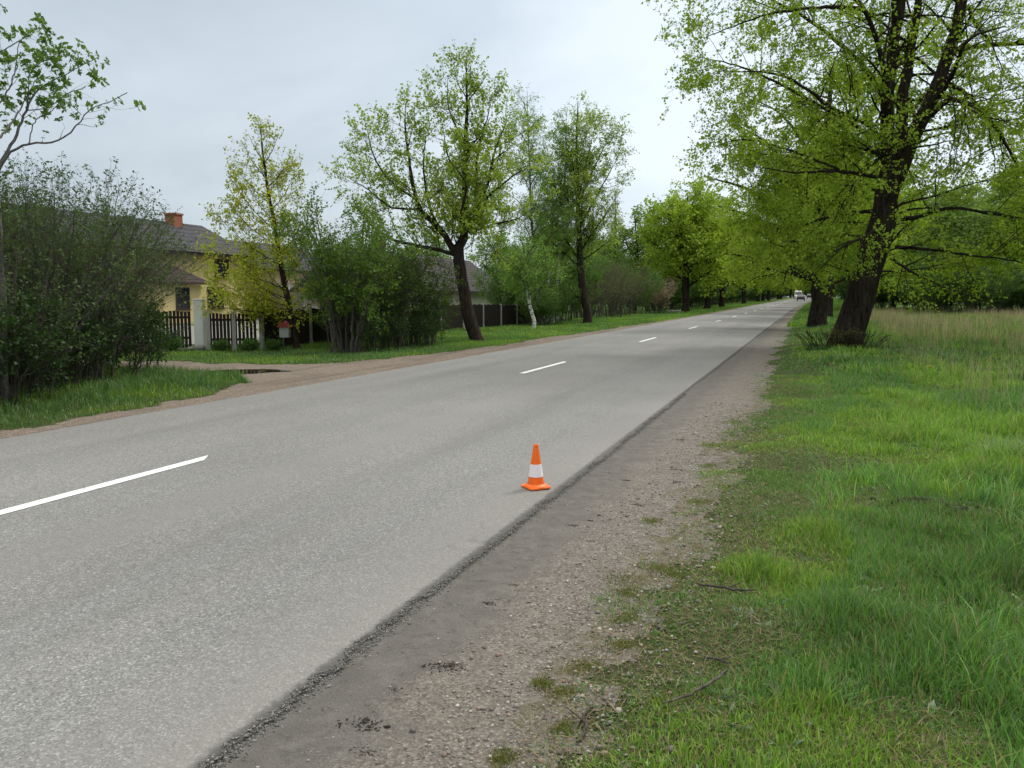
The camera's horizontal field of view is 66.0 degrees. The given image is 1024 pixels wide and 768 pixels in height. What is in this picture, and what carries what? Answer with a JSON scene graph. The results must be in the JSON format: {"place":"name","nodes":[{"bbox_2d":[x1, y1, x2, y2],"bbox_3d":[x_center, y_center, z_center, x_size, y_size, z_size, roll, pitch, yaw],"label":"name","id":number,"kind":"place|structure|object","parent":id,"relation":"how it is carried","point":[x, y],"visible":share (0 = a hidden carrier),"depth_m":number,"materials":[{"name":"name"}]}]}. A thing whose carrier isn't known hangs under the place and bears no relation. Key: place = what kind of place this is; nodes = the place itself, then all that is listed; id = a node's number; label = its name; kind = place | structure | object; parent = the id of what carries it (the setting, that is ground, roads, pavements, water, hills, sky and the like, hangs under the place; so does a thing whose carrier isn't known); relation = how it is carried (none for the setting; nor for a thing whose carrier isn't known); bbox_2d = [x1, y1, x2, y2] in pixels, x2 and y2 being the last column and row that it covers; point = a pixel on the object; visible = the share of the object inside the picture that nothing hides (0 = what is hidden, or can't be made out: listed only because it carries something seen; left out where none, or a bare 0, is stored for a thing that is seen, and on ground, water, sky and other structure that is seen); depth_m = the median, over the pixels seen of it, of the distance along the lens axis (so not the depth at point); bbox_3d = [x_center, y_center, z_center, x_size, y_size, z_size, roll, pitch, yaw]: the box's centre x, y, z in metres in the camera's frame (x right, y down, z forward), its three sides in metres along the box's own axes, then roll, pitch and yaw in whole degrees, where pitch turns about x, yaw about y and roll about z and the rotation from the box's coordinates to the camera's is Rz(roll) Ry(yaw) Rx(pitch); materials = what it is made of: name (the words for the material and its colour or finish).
{"place":"outdoors","nodes":[
{"label":"outdoors","id":0,"kind":"place"},
{"bbox_2d":[0,360,252,430],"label":"grass","id":1,"kind":"structure","parent":0,"point":[164,380],"depth_m":12.96,"materials":[{"name":"green plant"}]},
{"bbox_2d":[105,331,560,364],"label":"grass","id":2,"kind":"structure","parent":0,"point":[319,355],"depth_m":22.98,"materials":[{"name":"green plant"}]},
{"bbox_2d":[0,298,793,438],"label":"gravel driveway","id":3,"kind":"structure","parent":0,"point":[298,375],"depth_m":17.27,"materials":[{"name":"beige gravel"}]},
{"bbox_2d":[188,369,290,373],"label":"puddle","id":4,"kind":"object","parent":3,"relation":"on","point":[251,371],"visible":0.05,"depth_m":17.60,"materials":[{"name":"grey liquid"}]},
{"bbox_2d":[0,297,810,767],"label":"road","id":5,"kind":"structure","parent":0,"point":[270,551],"depth_m":5.60,"materials":[{"name":"grey asphalt"}]},
{"bbox_2d":[0,455,207,514],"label":"lane marking","id":6,"kind":"object","parent":5,"relation":"on","point":[49,499],"visible":1,"depth_m":6.46,"materials":[{"name":"paint"}]},
{"bbox_2d":[521,444,549,490],"bbox_3d":[0.201,0.687,6.625,0.200,0.367,0.200,-3,7,-27],"label":"traffic cone","id":7,"kind":"object","parent":5,"relation":"on","point":[535,480],"visible":1,"depth_m":6.58,"materials":[{"name":"orange plastic"}]},
{"bbox_2d":[0,297,1023,767],"bbox_3d":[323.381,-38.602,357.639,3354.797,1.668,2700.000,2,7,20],"label":"ground","id":8,"kind":"structure","parent":0,"point":[640,663],"depth_m":3.66,"materials":[{"name":"green plant"}]},
{"bbox_2d":[0,287,86,407],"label":"dark bush","id":9,"kind":"object","parent":8,"relation":"on","point":[38,356],"visible":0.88,"depth_m":11.74,"materials":[{"name":"green plant"}]},
{"bbox_2d":[0,163,87,316],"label":"willow shrub","id":10,"kind":"object","parent":8,"relation":"on","point":[27,214],"visible":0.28,"depth_m":13.67,"materials":[{"name":"green plant"}]},
{"bbox_2d":[0,183,101,297],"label":"willow shrub","id":11,"kind":"object","parent":8,"relation":"on","point":[47,245],"visible":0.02,"depth_m":15.29,"materials":[{"name":"green plant"}]},
{"bbox_2d":[7,286,130,393],"bbox_3d":[-8.006,-0.757,13.551,3.162,2.026,2.828,2,7,20],"label":"dark bush","id":12,"kind":"object","parent":8,"relation":"on","point":[93,354],"visible":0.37,"depth_m":13.66,"materials":[{"name":"green plant"}]},
{"bbox_2d":[0,4,145,402],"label":"chestnut tree","id":13,"kind":"object","parent":8,"relation":"on","point":[38,55],"visible":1,"depth_m":11.63,"materials":[{"name":"green plant"}]},
{"bbox_2d":[0,150,168,400],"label":"willow shrub","id":14,"kind":"object","parent":8,"relation":"on","point":[36,270],"visible":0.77,"depth_m":12.33,"materials":[{"name":"green plant"}]},
{"bbox_2d":[0,147,201,385],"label":"willow shrub","id":15,"kind":"object","parent":8,"relation":"on","point":[124,294],"visible":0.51,"depth_m":14.12,"materials":[{"name":"green plant"}]},
{"bbox_2d":[17,279,189,378],"bbox_3d":[-8.477,-1.046,15.313,3.422,2.229,3.826,5,8,36],"label":"dark bush","id":16,"kind":"object","parent":8,"relation":"on","point":[155,319],"visible":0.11,"depth_m":15.44,"materials":[{"name":"green plant"}]},
{"bbox_2d":[27,193,204,375],"bbox_3d":[-8.465,-1.974,16.200,4.156,3.850,3.998,-3,7,-29],"label":"willow shrub","id":17,"kind":"object","parent":8,"relation":"on","point":[164,283],"visible":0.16,"depth_m":16.09,"materials":[{"name":"green plant"}]},
{"bbox_2d":[1,203,253,322],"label":"yellow house","id":18,"kind":"structure","parent":8,"relation":"on","point":[192,288],"depth_m":51.94,"materials":[{"name":"paint"}]},
{"bbox_2d":[175,287,190,310],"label":"window","id":19,"kind":"structure","parent":18,"relation":"in","point":[186,306],"depth_m":48.20,"materials":[{"name":"black glass"}]},
{"bbox_2d":[214,259,228,278],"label":"window","id":20,"kind":"structure","parent":18,"relation":"in","point":[217,261],"depth_m":54.39,"materials":[{"name":"black glass"}]},
{"bbox_2d":[83,303,184,368],"bbox_3d":[-8.503,-0.955,16.927,2.783,1.621,2.489,-3,7,-23],"label":"dark bush","id":21,"kind":"object","parent":8,"relation":"on","point":[130,351],"visible":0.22,"depth_m":16.94,"materials":[{"name":"green plant"}]},
{"bbox_2d":[125,311,191,347],"bbox_3d":[-12.018,-1.613,24.045,4.287,1.358,0.152,-1,6,-7],"label":"picket fence","id":22,"kind":"object","parent":8,"relation":"on","point":[179,322],"visible":0.11,"depth_m":24.22,"materials":[{"name":"wood"}]},
{"bbox_2d":[160,331,187,351],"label":"round bush","id":23,"kind":"object","parent":8,"relation":"on","point":[175,344],"visible":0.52,"depth_m":23.19,"materials":[{"name":"green plant"}]},
{"bbox_2d":[192,299,206,346],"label":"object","id":24,"kind":"object","parent":8,"relation":"on","point":[200,336],"visible":0.84,"depth_m":24.04,"materials":[{"name":"paint"}]},
{"bbox_2d":[209,336,232,351],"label":"round bush","id":25,"kind":"object","parent":8,"relation":"on","point":[220,346],"visible":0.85,"depth_m":23.41,"materials":[{"name":"green plant"}]},
{"bbox_2d":[205,311,256,350],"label":"picket gate","id":26,"kind":"structure","parent":8,"relation":"on","point":[231,325],"depth_m":24.06,"materials":[{"name":"wood"}]},
{"bbox_2d":[236,335,261,351],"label":"round bush","id":27,"kind":"object","parent":8,"relation":"on","point":[249,344],"visible":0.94,"depth_m":23.60,"materials":[{"name":"green plant"}]},
{"bbox_2d":[185,112,331,349],"bbox_3d":[-7.614,-4.526,24.134,4.440,7.328,3.781,0,6,-2],"label":"maple tree","id":28,"kind":"object","parent":8,"relation":"on","point":[258,301],"visible":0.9,"depth_m":23.89,"materials":[{"name":"green plant"}]},
{"bbox_2d":[262,335,283,350],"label":"round bush","id":29,"kind":"object","parent":8,"relation":"on","point":[271,344],"visible":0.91,"depth_m":23.92,"materials":[{"name":"green plant"}]},
{"bbox_2d":[228,240,318,317],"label":"peach house","id":30,"kind":"structure","parent":8,"relation":"on","point":[278,279],"depth_m":62.74,"materials":[{"name":"paint"}]},
{"bbox_2d":[277,321,290,348],"bbox_3d":[-6.978,-1.463,24.266,0.390,0.950,0.420,0,6,-4],"label":"mailbox","id":31,"kind":"object","parent":8,"relation":"on","point":[284,331],"visible":0.87,"depth_m":24.08,"materials":[{"name":"grey metal"}]},
{"bbox_2d":[287,231,385,342],"bbox_3d":[-5.962,-3.293,27.014,3.598,4.033,3.368,-6,9,-42],"label":"green shrub","id":32,"kind":"object","parent":8,"relation":"on","point":[306,295],"visible":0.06,"depth_m":26.80,"materials":[{"name":"green plant"}]},
{"bbox_2d":[270,181,416,353],"bbox_3d":[-4.849,-3.331,22.934,4.498,5.041,4.210,2,7,20],"label":"green shrub","id":33,"kind":"object","parent":8,"relation":"on","point":[350,300],"visible":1,"depth_m":22.52,"materials":[{"name":"green plant"}]},
{"bbox_2d":[136,317,564,344],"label":"yard","id":34,"kind":"structure","parent":8,"relation":"on","point":[193,338],"depth_m":36.28,"materials":[{"name":"green plant"}]},
{"bbox_2d":[337,308,417,352],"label":"dark bush","id":35,"kind":"object","parent":8,"relation":"on","point":[383,336],"visible":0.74,"depth_m":23.37,"materials":[{"name":"green plant"}]},
{"bbox_2d":[339,235,442,349],"bbox_3d":[-3.905,-2.836,24.847,3.486,3.714,3.423,2,7,20],"label":"green shrub","id":36,"kind":"object","parent":8,"relation":"on","point":[405,288],"visible":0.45,"depth_m":24.68,"materials":[{"name":"green plant"}]},
{"bbox_2d":[289,236,501,309],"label":"grey roofed house","id":37,"kind":"structure","parent":8,"relation":"on","point":[470,268],"depth_m":66.07,"materials":[{"name":"paint"}]},
{"bbox_2d":[258,303,543,348],"bbox_3d":[-2.867,-3.083,37.438,0.150,1.480,28.120,2,7,20],"label":"picket fence","id":38,"kind":"object","parent":8,"relation":"on","point":[489,315],"visible":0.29,"depth_m":36.89,"materials":[{"name":"wood"}]},
{"bbox_2d":[385,301,449,347],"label":"dark bush","id":39,"kind":"object","parent":8,"relation":"on","point":[424,325],"visible":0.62,"depth_m":25.28,"materials":[{"name":"green plant"}]},
{"bbox_2d":[384,250,465,345],"bbox_3d":[-3.139,-2.899,26.811,3.149,3.417,3.207,-1,6,-10],"label":"green shrub","id":40,"kind":"object","parent":8,"relation":"on","point":[445,300],"visible":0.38,"depth_m":26.42,"materials":[{"name":"green plant"}]},
{"bbox_2d":[403,230,452,258],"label":"woodland tree","id":41,"kind":"object","parent":8,"relation":"on","point":[434,253],"visible":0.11,"depth_m":100.02,"materials":[{"name":"green plant"}]},
{"bbox_2d":[318,38,560,341],"bbox_3d":[-2.386,-6.681,28.446,8.736,10.917,6.837,-2,7,-19],"label":"lime tree","id":42,"kind":"object","parent":8,"relation":"on","point":[475,198],"visible":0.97,"depth_m":27.84,"materials":[{"name":"green plant"}]},
{"bbox_2d":[466,228,530,276],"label":"woodland tree","id":43,"kind":"object","parent":8,"relation":"on","point":[486,255],"visible":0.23,"depth_m":102.40,"materials":[{"name":"green plant"}]},
{"bbox_2d":[469,263,547,319],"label":"hedge shrub","id":44,"kind":"object","parent":8,"relation":"on","point":[495,288],"visible":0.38,"depth_m":45.99,"materials":[{"name":"green plant"}]},
{"bbox_2d":[213,301,810,767],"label":"gravel verge","id":45,"kind":"structure","parent":8,"relation":"on","point":[387,663],"depth_m":3.92,"materials":[{"name":"grey gravel"}]},
{"bbox_2d":[199,393,686,767],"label":"asphalt grit","id":46,"kind":"object","parent":45,"relation":"on","point":[246,740],"visible":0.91,"depth_m":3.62,"materials":[{"name":"grey asphalt"}]},
{"bbox_2d":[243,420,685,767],"bbox_3d":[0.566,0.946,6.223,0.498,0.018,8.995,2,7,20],"label":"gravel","id":47,"kind":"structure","parent":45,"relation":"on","point":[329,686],"depth_m":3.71,"materials":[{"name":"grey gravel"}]},
{"bbox_2d":[481,418,752,767],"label":"moss tufts","id":48,"kind":"object","parent":45,"relation":"on","point":[503,756],"visible":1,"depth_m":3.48,"materials":[{"name":"green plant"}]},
{"bbox_2d":[525,405,873,767],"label":"creeping weeds","id":49,"kind":"object","parent":45,"relation":"on","point":[680,636],"visible":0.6,"depth_m":3.81,"materials":[{"name":"green plant"}]},
{"bbox_2d":[471,384,1023,767],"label":"dry thatch","id":50,"kind":"object","parent":45,"relation":"on","point":[724,720],"visible":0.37,"depth_m":3.52,"materials":[{"name":"green plant"}]},
{"bbox_2d":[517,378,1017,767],"bbox_3d":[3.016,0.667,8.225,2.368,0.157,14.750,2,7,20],"label":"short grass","id":51,"kind":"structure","parent":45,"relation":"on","point":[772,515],"depth_m":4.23,"materials":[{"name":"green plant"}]},
{"bbox_2d":[335,439,710,755],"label":"mud clods","id":52,"kind":"object","parent":8,"relation":"on","point":[363,720],"visible":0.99,"depth_m":3.26,"materials":[{"name":"mud"},{"name":"soil"}]},
{"bbox_2d":[487,230,572,327],"bbox_3d":[0.795,-5.069,38.644,4.548,5.043,4.392,2,7,20],"label":"birch tree","id":53,"kind":"object","parent":8,"relation":"on","point":[524,265],"visible":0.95,"depth_m":38.46,"materials":[{"name":"green plant"}]},
{"bbox_2d":[490,80,584,323],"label":"birch tree","id":54,"kind":"object","parent":8,"relation":"on","point":[543,184],"visible":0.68,"depth_m":44.58,"materials":[{"name":"green plant"}]},
{"bbox_2d":[513,284,563,325],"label":"hedge shrub","id":55,"kind":"object","parent":8,"relation":"on","point":[545,303],"visible":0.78,"depth_m":43.58,"materials":[{"name":"green plant"}]},
{"bbox_2d":[515,176,576,321],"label":"birch tree","id":56,"kind":"object","parent":8,"relation":"on","point":[552,233],"visible":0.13,"depth_m":48.77,"materials":[{"name":"green plant"}]},
{"bbox_2d":[533,277,581,324],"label":"hedge shrub","id":57,"kind":"object","parent":8,"relation":"on","point":[564,303],"visible":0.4,"depth_m":46.00,"materials":[{"name":"green plant"}]},
{"bbox_2d":[524,102,601,322],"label":"birch tree","id":58,"kind":"object","parent":8,"relation":"on","point":[556,149],"visible":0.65,"depth_m":46.80,"materials":[{"name":"green plant"}]},
{"bbox_2d":[529,247,605,321],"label":"hedge shrub","id":59,"kind":"object","parent":8,"relation":"on","point":[596,278],"visible":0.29,"depth_m":50.96,"materials":[{"name":"green plant"}]},
{"bbox_2d":[540,234,614,306],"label":"woodland tree","id":60,"kind":"object","parent":8,"relation":"on","point":[604,247],"visible":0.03,"depth_m":84.69,"materials":[{"name":"green plant"}]},
{"bbox_2d":[533,89,636,322],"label":"lime tree","id":61,"kind":"object","parent":8,"relation":"on","point":[586,171],"visible":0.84,"depth_m":46.98,"materials":[{"name":"green plant"}]},
{"bbox_2d":[555,259,628,317],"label":"hedge shrub","id":62,"kind":"object","parent":8,"relation":"on","point":[606,284],"visible":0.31,"depth_m":57.11,"materials":[{"name":"green plant"}]},
{"bbox_2d":[563,248,621,315],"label":"hedge shrub","id":63,"kind":"object","parent":8,"relation":"on","point":[601,262],"visible":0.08,"depth_m":66.23,"materials":[{"name":"green plant"}]},
{"bbox_2d":[589,259,639,316],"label":"hedge shrub","id":64,"kind":"object","parent":8,"relation":"on","point":[622,293],"visible":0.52,"depth_m":61.51,"materials":[{"name":"green plant"}]},
{"bbox_2d":[589,249,640,313],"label":"hedge shrub","id":65,"kind":"object","parent":8,"relation":"on","point":[606,259],"visible":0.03,"depth_m":75.49,"materials":[{"name":"green plant"}]},
{"bbox_2d":[597,255,659,314],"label":"hedge shrub","id":66,"kind":"object","parent":8,"relation":"on","point":[634,297],"visible":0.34,"depth_m":66.74,"materials":[{"name":"green plant"}]},
{"bbox_2d":[603,204,675,308],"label":"woodland tree","id":67,"kind":"object","parent":8,"relation":"on","point":[632,244],"visible":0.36,"depth_m":90.63,"materials":[{"name":"green plant"}]},
{"bbox_2d":[610,265,668,313],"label":"hedge shrub","id":68,"kind":"object","parent":8,"relation":"on","point":[648,291],"visible":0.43,"depth_m":71.53,"materials":[{"name":"green plant"}]},
{"bbox_2d":[636,264,681,310],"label":"hedge shrub","id":69,"kind":"object","parent":8,"relation":"on","point":[658,290],"visible":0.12,"depth_m":82.78,"materials":[{"name":"green plant"}]},
{"bbox_2d":[642,275,677,312],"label":"blossom shrub","id":70,"kind":"object","parent":8,"relation":"on","point":[664,293],"visible":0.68,"depth_m":74.71,"materials":[{"name":"beige plant"}]},
{"bbox_2d":[633,173,747,311],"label":"lime tree","id":71,"kind":"object","parent":8,"relation":"on","point":[688,223],"visible":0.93,"depth_m":80.21,"materials":[{"name":"green plant"}]},
{"bbox_2d":[662,665,727,703],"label":"fallen twig","id":72,"kind":"object","parent":8,"relation":"on","point":[705,685],"visible":1,"depth_m":3.11,"materials":[{"name":"wood"}]},
{"bbox_2d":[660,190,754,308],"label":"lime tree","id":73,"kind":"object","parent":8,"relation":"on","point":[707,304],"visible":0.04,"depth_m":97.88,"materials":[{"name":"green plant"}]},
{"bbox_2d":[712,212,767,306],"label":"lime tree","id":74,"kind":"object","parent":8,"relation":"on","point":[721,301],"visible":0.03,"depth_m":113.44,"materials":[{"name":"green plant"}]},
{"bbox_2d":[725,239,774,303],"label":"lime tree","id":75,"kind":"object","parent":8,"relation":"on","point":[756,285],"visible":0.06,"depth_m":144.58,"materials":[{"name":"green plant"}]},
{"bbox_2d":[750,238,787,300],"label":"lime tree","id":76,"kind":"object","parent":8,"relation":"on","point":[759,294],"visible":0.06,"depth_m":170.63,"materials":[{"name":"green plant"}]},
{"bbox_2d":[672,31,943,326],"bbox_3d":[14.880,-10.072,40.442,13.357,14.768,10.825,2,7,20],"label":"lime tree","id":77,"kind":"object","parent":8,"relation":"on","point":[818,310],"visible":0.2,"depth_m":39.95,"materials":[{"name":"green plant"}]},
{"bbox_2d":[641,0,1023,346],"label":"lime tree","id":78,"kind":"object","parent":8,"relation":"on","point":[897,138],"visible":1,"depth_m":22.89,"materials":[{"name":"green plant"}]},
{"bbox_2d":[747,126,924,316],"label":"lime tree","id":79,"kind":"object","parent":8,"relation":"on","point":[831,297],"visible":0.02,"depth_m":57.91,"materials":[{"name":"green plant"}]},
{"bbox_2d":[794,324,890,348],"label":"basal shoots","id":80,"kind":"object","parent":8,"relation":"on","point":[847,336],"visible":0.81,"depth_m":23.53,"materials":[{"name":"green plant"}]},
{"bbox_2d":[696,417,1023,767],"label":"silvery weeds","id":81,"kind":"object","parent":8,"relation":"on","point":[932,703],"visible":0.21,"depth_m":3.32,"materials":[{"name":"green plant"}]},
{"bbox_2d":[834,275,892,308],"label":"hedge shrub","id":82,"kind":"object","parent":8,"relation":"on","point":[843,286],"visible":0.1,"depth_m":83.01,"materials":[{"name":"green plant"}]},
{"bbox_2d":[805,343,925,352],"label":"leafy weeds","id":83,"kind":"object","parent":8,"relation":"on","point":[815,348],"visible":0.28,"depth_m":23.39,"materials":[{"name":"green plant"}]},
{"bbox_2d":[787,299,981,326],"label":"grass","id":84,"kind":"structure","parent":8,"relation":"on","point":[800,317],"depth_m":63.11,"materials":[{"name":"green plant"}]},
{"bbox_2d":[834,180,938,308],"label":"woodland tree","id":85,"kind":"object","parent":8,"relation":"on","point":[893,302],"visible":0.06,"depth_m":81.76,"materials":[{"name":"green plant"}]},
{"bbox_2d":[880,260,936,310],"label":"hedge shrub","id":86,"kind":"object","parent":8,"relation":"on","point":[903,304],"visible":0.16,"depth_m":78.66,"materials":[{"name":"green plant"}]},
{"bbox_2d":[797,382,1023,767],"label":"long grass","id":87,"kind":"structure","parent":8,"relation":"on","point":[987,487],"depth_m":6.06,"materials":[{"name":"green plant"}]},
{"bbox_2d":[870,493,978,516],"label":"mole hill","id":88,"kind":"structure","parent":8,"relation":"on","point":[923,498],"depth_m":5.88,"materials":[{"name":"green plant"}]},
{"bbox_2d":[888,253,984,314],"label":"hedge shrub","id":89,"kind":"object","parent":8,"relation":"on","point":[939,302],"visible":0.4,"depth_m":63.78,"materials":[{"name":"green plant"}]},
{"bbox_2d":[869,304,1023,349],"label":"dry reeds","id":90,"kind":"object","parent":8,"relation":"on","point":[920,320],"visible":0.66,"depth_m":34.57,"materials":[{"name":"plant"}]},
{"bbox_2d":[876,330,1023,395],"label":"dry reeds","id":91,"kind":"object","parent":8,"relation":"on","point":[964,362],"visible":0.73,"depth_m":15.55,"materials":[{"name":"green plant"}]},
{"bbox_2d":[885,177,1022,310],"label":"woodland tree","id":92,"kind":"object","parent":8,"relation":"on","point":[967,221],"visible":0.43,"depth_m":66.48,"materials":[{"name":"green plant"}]},
{"bbox_2d":[937,257,1023,312],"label":"hedge shrub","id":93,"kind":"object","parent":8,"relation":"on","point":[991,287],"visible":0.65,"depth_m":61.75,"materials":[{"name":"green plant"}]},
{"bbox_2d":[957,179,1023,310],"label":"woodland tree","id":94,"kind":"object","parent":8,"relation":"on","point":[994,201],"visible":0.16,"depth_m":69.50,"materials":[{"name":"green plant"}]},
{"bbox_2d":[987,259,1023,312],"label":"hedge shrub","id":95,"kind":"object","parent":8,"relation":"on","point":[1020,295],"visible":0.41,"depth_m":62.45,"materials":[{"name":"green plant"}]},
{"bbox_2d":[0,0,1023,296],"label":"sky","id":96,"kind":"structure","parent":0,"point":[198,68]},
{"bbox_2d":[438,313,700,335],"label":"grass","id":97,"kind":"structure","parent":0,"point":[597,323],"depth_m":43.80,"materials":[{"name":"green plant"}]},
{"bbox_2d":[637,300,774,313],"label":"grass","id":98,"kind":"structure","parent":0,"point":[712,309],"depth_m":99.38,"materials":[{"name":"green plant"}]},
{"bbox_2d":[697,367,1023,490],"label":"grass","id":99,"kind":"structure","parent":0,"point":[882,387],"depth_m":9.51,"materials":[{"name":"green plant"}]},
{"bbox_2d":[756,321,1023,378],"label":"grass","id":100,"kind":"structure","parent":0,"point":[872,360],"depth_m":19.30,"materials":[{"name":"green plant"}]},
{"bbox_2d":[833,307,1023,359],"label":"meadow grass","id":101,"kind":"structure","parent":0,"point":[871,327],"depth_m":31.20,"materials":[{"name":"green plant"}]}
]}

